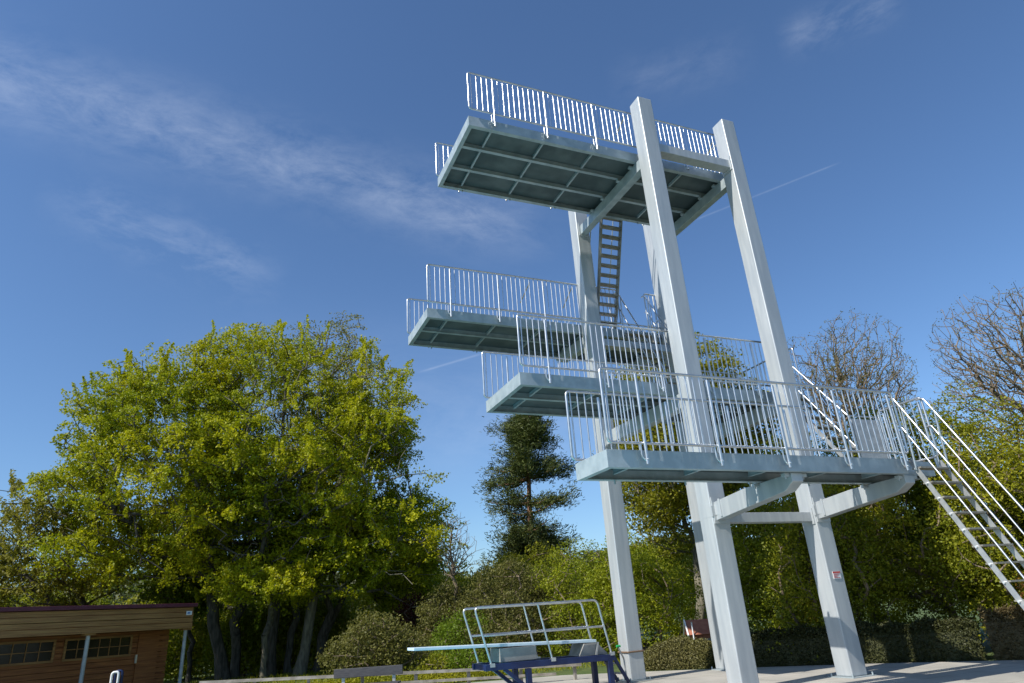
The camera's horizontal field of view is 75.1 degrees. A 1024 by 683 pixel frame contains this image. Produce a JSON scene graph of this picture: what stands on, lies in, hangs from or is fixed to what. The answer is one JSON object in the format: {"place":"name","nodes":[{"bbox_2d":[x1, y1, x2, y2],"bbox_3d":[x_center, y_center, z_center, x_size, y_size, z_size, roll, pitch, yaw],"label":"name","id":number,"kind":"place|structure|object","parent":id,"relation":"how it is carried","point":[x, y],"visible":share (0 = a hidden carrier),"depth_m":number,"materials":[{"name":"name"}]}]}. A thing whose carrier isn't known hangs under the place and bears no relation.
{"place":"outdoors","nodes":[
{"label":"outdoors","id":0,"kind":"place"},
{"bbox_2d":[304,670,534,682],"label":"plants","id":1,"kind":"object","parent":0,"point":[408,677],"visible":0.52,"depth_m":15.09,"materials":[{"name":"green plant"}]},
{"bbox_2d":[0,0,1023,586],"label":"sky","id":2,"kind":"structure","parent":0,"point":[169,169],"materials":[{"name":"blue"}]},
{"bbox_2d":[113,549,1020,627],"bbox_3d":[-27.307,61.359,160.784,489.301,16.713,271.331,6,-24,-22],"label":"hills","id":3,"kind":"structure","parent":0,"point":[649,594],"depth_m":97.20,"materials":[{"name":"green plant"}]},
{"bbox_2d":[2,533,1014,621],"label":"wood","id":4,"kind":"object","parent":3,"relation":"on","point":[125,597],"visible":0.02,"depth_m":120.50,"materials":[{"name":"green plant"}]},
{"bbox_2d":[163,600,1023,682],"bbox_3d":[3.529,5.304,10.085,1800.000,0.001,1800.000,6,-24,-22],"label":"ground","id":5,"kind":"structure","parent":0,"point":[603,669],"depth_m":17.28,"materials":[{"name":"green plant"}]},
{"bbox_2d":[2,584,125,620],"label":"shrub","id":6,"kind":"object","parent":5,"relation":"on","point":[90,599],"visible":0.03,"depth_m":25.94,"materials":[{"name":"green plant"}]},
{"bbox_2d":[0,469,142,624],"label":"beech tree","id":7,"kind":"object","parent":5,"relation":"on","point":[13,570],"visible":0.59,"depth_m":20.12,"materials":[{"name":"green plant"}]},
{"bbox_2d":[0,603,197,682],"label":"wooden cabin","id":8,"kind":"object","parent":5,"relation":"on","point":[90,646],"visible":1,"depth_m":16.12,"materials":[{"name":"brown wood"}]},
{"bbox_2d":[0,639,56,666],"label":"window","id":9,"kind":"structure","parent":8,"relation":"in","point":[37,651],"depth_m":15.22,"materials":[{"name":"black glass"}]},
{"bbox_2d":[61,635,132,661],"bbox_3d":[-10.238,7.589,16.506,0.035,0.500,1.650,-17,-26,28],"label":"window","id":10,"kind":"structure","parent":8,"relation":"in","point":[105,646],"depth_m":16.52,"materials":[{"name":"black glass"}]},
{"bbox_2d":[132,633,159,682],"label":"door","id":11,"kind":"structure","parent":8,"relation":"in","point":[145,659],"depth_m":17.38,"materials":[{"name":"brown wood"}]},
{"bbox_2d":[109,669,123,682],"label":"loop rail","id":12,"kind":"object","parent":5,"relation":"on","point":[116,673],"visible":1,"depth_m":14.92,"materials":[{"name":"silver metal"}]},
{"bbox_2d":[9,320,285,679],"bbox_3d":[-11.651,4.981,21.952,6.903,11.970,7.669,-10,-23,15],"label":"beech tree","id":13,"kind":"object","parent":5,"relation":"on","point":[109,505],"visible":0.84,"depth_m":20.56,"materials":[{"name":"green plant"}]},
{"bbox_2d":[104,591,232,672],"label":"shrub","id":14,"kind":"object","parent":5,"relation":"on","point":[131,601],"visible":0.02,"depth_m":27.65,"materials":[{"name":"green plant"}]},
{"bbox_2d":[143,581,226,681],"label":"shrub","id":15,"kind":"object","parent":5,"relation":"on","point":[172,661],"visible":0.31,"depth_m":23.51,"materials":[{"name":"green plant"}]},
{"bbox_2d":[135,541,237,682],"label":"beech tree","id":16,"kind":"object","parent":5,"relation":"on","point":[166,595],"visible":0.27,"depth_m":22.18,"materials":[{"name":"green plant"}]},
{"bbox_2d":[91,453,318,673],"bbox_3d":[-11.131,8.739,27.019,9.193,8.775,9.354,-18,-26,30],"label":"beech tree","id":17,"kind":"object","parent":5,"relation":"on","point":[142,589],"visible":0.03,"depth_m":25.51,"materials":[{"name":"green plant"}]},
{"bbox_2d":[192,598,286,678],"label":"shrub","id":18,"kind":"object","parent":5,"relation":"on","point":[248,636],"visible":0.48,"depth_m":22.89,"materials":[{"name":"green plant"}]},
{"bbox_2d":[183,462,306,679],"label":"slim tree","id":19,"kind":"object","parent":5,"relation":"on","point":[236,649],"visible":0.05,"depth_m":21.96,"materials":[{"name":"green wood"}]},
{"bbox_2d":[208,596,285,665],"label":"shrub","id":20,"kind":"object","parent":5,"relation":"on","point":[224,613],"visible":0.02,"depth_m":29.02,"materials":[{"name":"green plant"}]},
{"bbox_2d":[193,467,320,677],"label":"slim tree","id":21,"kind":"object","parent":5,"relation":"on","point":[264,654],"visible":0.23,"depth_m":21.19,"materials":[{"name":"green plant"}]},
{"bbox_2d":[132,314,407,677],"bbox_3d":[-8.228,4.701,22.951,8.697,12.714,9.142,6,-24,-22],"label":"beech tree","id":22,"kind":"object","parent":5,"relation":"on","point":[295,569],"visible":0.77,"depth_m":21.09,"materials":[{"name":"green plant"}]},
{"bbox_2d":[246,595,332,676],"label":"shrub","id":23,"kind":"object","parent":5,"relation":"on","point":[287,621],"visible":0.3,"depth_m":23.16,"materials":[{"name":"green plant"}]},
{"bbox_2d":[221,465,375,675],"bbox_3d":[-7.246,7.674,23.167,5.769,7.274,4.376,6,-24,-22],"label":"slim tree","id":24,"kind":"object","parent":5,"relation":"on","point":[287,668],"visible":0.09,"depth_m":22.21,"materials":[{"name":"green wood"}]},
{"bbox_2d":[250,310,392,672],"bbox_3d":[-7.896,5.457,26.623,6.058,14.095,7.584,6,-24,-22],"label":"beech tree","id":25,"kind":"object","parent":5,"relation":"on","point":[348,363],"visible":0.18,"depth_m":27.74,"materials":[{"name":"green plant"}]},
{"bbox_2d":[293,582,362,667],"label":"shrub","id":26,"kind":"object","parent":5,"relation":"on","point":[341,619],"visible":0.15,"depth_m":25.43,"materials":[{"name":"green plant"}]},
{"bbox_2d":[282,462,416,673],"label":"slim tree","id":27,"kind":"object","parent":5,"relation":"on","point":[327,619],"visible":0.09,"depth_m":22.24,"materials":[{"name":"green wood"}]},
{"bbox_2d":[241,335,469,676],"bbox_3d":[-5.554,5.177,22.994,7.161,11.592,7.685,6,-24,-22],"label":"beech tree","id":28,"kind":"object","parent":5,"relation":"on","point":[389,536],"visible":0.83,"depth_m":21.70,"materials":[{"name":"green plant"}]},
{"bbox_2d":[320,583,395,653],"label":"shrub","id":29,"kind":"object","parent":5,"relation":"on","point":[362,608],"visible":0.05,"depth_m":29.25,"materials":[{"name":"green plant"}]},
{"bbox_2d":[316,610,437,681],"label":"shrub","id":30,"kind":"object","parent":5,"relation":"on","point":[386,642],"visible":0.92,"depth_m":16.50,"materials":[{"name":"green plant"}]},
{"bbox_2d":[309,480,453,672],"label":"beech tree","id":31,"kind":"object","parent":5,"relation":"on","point":[403,591],"visible":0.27,"depth_m":23.72,"materials":[{"name":"green plant"}]},
{"bbox_2d":[389,588,442,667],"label":"shrub","id":32,"kind":"object","parent":5,"relation":"on","point":[409,614],"visible":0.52,"depth_m":21.33,"materials":[{"name":"green plant"}]},
{"bbox_2d":[175,639,664,682],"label":"grass","id":33,"kind":"structure","parent":5,"relation":"on","point":[318,673],"depth_m":18.72,"materials":[{"name":"green plant"}]},
{"bbox_2d":[377,565,476,653],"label":"shrub","id":34,"kind":"object","parent":5,"relation":"on","point":[462,580],"visible":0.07,"depth_m":29.48,"materials":[{"name":"green plant"}]},
{"bbox_2d":[413,649,459,670],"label":"shrub","id":35,"kind":"object","parent":5,"relation":"on","point":[441,665],"visible":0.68,"depth_m":16.22,"materials":[{"name":"green plant"}]},
{"bbox_2d":[413,579,504,662],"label":"shrub","id":36,"kind":"object","parent":5,"relation":"on","point":[431,615],"visible":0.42,"depth_m":20.08,"materials":[{"name":"green plant"}]},
{"bbox_2d":[436,513,484,605],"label":"bare tree","id":37,"kind":"object","parent":5,"relation":"on","point":[449,558],"visible":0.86,"depth_m":20.82,"materials":[{"name":"plant"}]},
{"bbox_2d":[425,608,504,666],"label":"shrub","id":38,"kind":"object","parent":5,"relation":"on","point":[443,633],"visible":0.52,"depth_m":18.46,"materials":[{"name":"green plant"}]},
{"bbox_2d":[438,639,493,672],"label":"shrub","id":39,"kind":"object","parent":5,"relation":"on","point":[464,656],"visible":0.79,"depth_m":16.14,"materials":[{"name":"green plant"}]},
{"bbox_2d":[449,557,592,660],"bbox_3d":[0.356,7.970,19.715,5.027,3.119,4.154,6,-24,-22],"label":"shrub","id":40,"kind":"object","parent":5,"relation":"on","point":[526,586],"visible":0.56,"depth_m":19.11,"materials":[{"name":"green plant"}]},
{"bbox_2d":[462,541,587,646],"bbox_3d":[0.999,10.754,28.212,6.164,4.384,5.503,-22,-28,36],"label":"shrub","id":41,"kind":"object","parent":5,"relation":"on","point":[537,558],"visible":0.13,"depth_m":28.25,"materials":[{"name":"green plant"}]},
{"bbox_2d":[473,414,584,641],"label":"pine tree","id":42,"kind":"object","parent":5,"relation":"on","point":[526,438],"visible":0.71,"depth_m":33.35,"materials":[{"name":"green plant"}]},
{"bbox_2d":[525,536,643,657],"bbox_3d":[2.161,7.387,19.167,3.322,3.486,3.821,6,-24,-22],"label":"shrub","id":43,"kind":"object","parent":5,"relation":"on","point":[560,575],"visible":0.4,"depth_m":18.73,"materials":[{"name":"green plant"}]},
{"bbox_2d":[564,528,707,653],"bbox_3d":[3.369,6.871,18.206,3.730,3.602,4.168,6,-24,-22],"label":"shrub","id":44,"kind":"object","parent":5,"relation":"on","point":[644,566],"visible":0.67,"depth_m":17.53,"materials":[{"name":"green plant"}]},
{"bbox_2d":[603,537,707,641],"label":"shrub","id":45,"kind":"object","parent":5,"relation":"on","point":[685,581],"visible":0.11,"depth_m":24.08,"materials":[{"name":"green plant"}]},
{"bbox_2d":[643,634,715,670],"bbox_3d":[3.831,6.869,14.756,2.365,0.725,1.121,-11,-23,16],"label":"hedge mound","id":46,"kind":"object","parent":5,"relation":"on","point":[680,652],"visible":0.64,"depth_m":14.49,"materials":[{"name":"green plant"}]},
{"bbox_2d":[592,328,783,619],"bbox_3d":[6.098,4.879,22.772,7.220,10.379,7.616,6,-24,-22],"label":"young tree","id":47,"kind":"object","parent":5,"relation":"on","point":[664,503],"visible":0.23,"depth_m":21.92,"materials":[{"name":"green plant"}]},
{"bbox_2d":[683,619,710,639],"bbox_3d":[4.683,7.196,16.099,0.925,0.940,0.866,-6,-23,4],"label":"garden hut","id":48,"kind":"object","parent":5,"relation":"on","point":[701,629],"visible":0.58,"depth_m":16.02,"materials":[{"name":"wood"}]},
{"bbox_2d":[702,490,819,631],"bbox_3d":[6.756,5.877,17.327,3.496,4.278,3.177,-15,-25,25],"label":"shrub","id":49,"kind":"object","parent":5,"relation":"on","point":[750,593],"visible":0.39,"depth_m":16.67,"materials":[{"name":"green plant"}]},
{"bbox_2d":[735,428,899,624],"bbox_3d":[7.627,4.999,17.102,3.822,5.593,3.959,6,-24,-22],"label":"shrub","id":50,"kind":"object","parent":5,"relation":"on","point":[753,528],"visible":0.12,"depth_m":16.53,"materials":[{"name":"green plant"}]},
{"bbox_2d":[743,454,917,661],"bbox_3d":[6.888,4.820,14.899,3.974,4.367,3.263,6,-24,-22],"label":"shrub","id":51,"kind":"object","parent":5,"relation":"on","point":[869,588],"visible":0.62,"depth_m":14.17,"materials":[{"name":"green plant"}]},
{"bbox_2d":[788,306,920,616],"bbox_3d":[11.247,3.922,21.158,4.398,10.198,4.882,-16,-25,26],"label":"bare tree","id":52,"kind":"object","parent":5,"relation":"on","point":[840,378],"visible":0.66,"depth_m":21.70,"materials":[{"name":"brown plant"}]},
{"bbox_2d":[780,484,946,604],"bbox_3d":[9.946,5.673,18.648,5.266,5.230,4.894,6,-24,-22],"label":"shrub","id":53,"kind":"object","parent":5,"relation":"on","point":[894,510],"depth_m":17.71,"materials":[{"name":"green plant"}]},
{"bbox_2d":[749,615,987,666],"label":"hedge","id":54,"kind":"object","parent":5,"relation":"on","point":[955,639],"visible":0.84,"depth_m":12.73,"materials":[{"name":"green plant"}]},
{"bbox_2d":[813,397,1023,637],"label":"shrub","id":55,"kind":"object","parent":5,"relation":"on","point":[947,600],"visible":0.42,"depth_m":14.20,"materials":[{"name":"green plant"}]},
{"bbox_2d":[881,435,1023,622],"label":"shrub","id":56,"kind":"object","parent":5,"relation":"on","point":[919,505],"visible":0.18,"depth_m":15.83,"materials":[{"name":"green plant"}]},
{"bbox_2d":[909,379,1023,641],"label":"shrub","id":57,"kind":"object","parent":5,"relation":"on","point":[1005,450],"visible":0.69,"depth_m":13.56,"materials":[{"name":"green plant"}]},
{"bbox_2d":[926,282,1023,451],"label":"bare tree","id":58,"kind":"object","parent":5,"relation":"on","point":[989,373],"visible":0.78,"depth_m":17.94,"materials":[{"name":"brown plant"}]},
{"bbox_2d":[977,602,1023,660],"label":"hedge","id":59,"kind":"object","parent":5,"relation":"on","point":[1005,629],"visible":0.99,"depth_m":11.81,"materials":[{"name":"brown plant"}]},
{"bbox_2d":[993,437,1023,570],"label":"shrub","id":60,"kind":"object","parent":5,"relation":"on","point":[1017,538],"visible":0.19,"depth_m":14.25,"materials":[{"name":"green plant"}]},
{"bbox_2d":[1006,570,1023,596],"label":"shrub","id":61,"kind":"object","parent":5,"relation":"on","point":[1020,584],"visible":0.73,"depth_m":11.86,"materials":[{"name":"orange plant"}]},
{"bbox_2d":[407,72,1023,682],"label":"diving tower","id":62,"kind":"structure","parent":0,"point":[655,194],"depth_m":12.83,"materials":[{"name":"metal"}]},
{"bbox_2d":[473,660,1023,682],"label":"pavement","id":63,"kind":"structure","parent":0,"point":[1007,671],"depth_m":11.38,"materials":[{"name":"grey concrete"}]},
{"bbox_2d":[334,665,402,682],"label":"park bench","id":64,"kind":"object","parent":63,"relation":"on","point":[392,670],"visible":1,"depth_m":13.12,"materials":[{"name":"metal"}]},
{"bbox_2d":[199,663,581,682],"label":"rail fence","id":65,"kind":"object","parent":63,"relation":"on","point":[468,679],"visible":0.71,"depth_m":13.46,"materials":[{"name":"grey metal"}]},
{"bbox_2d":[407,599,629,682],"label":"springboard","id":66,"kind":"object","parent":63,"relation":"on","point":[514,657],"visible":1,"depth_m":11.87,"materials":[{"name":"blue paint"}]},
{"bbox_2d":[616,645,626,682],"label":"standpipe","id":67,"kind":"object","parent":63,"relation":"on","point":[617,646],"visible":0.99,"depth_m":12.48,"materials":[{"name":"metal"}]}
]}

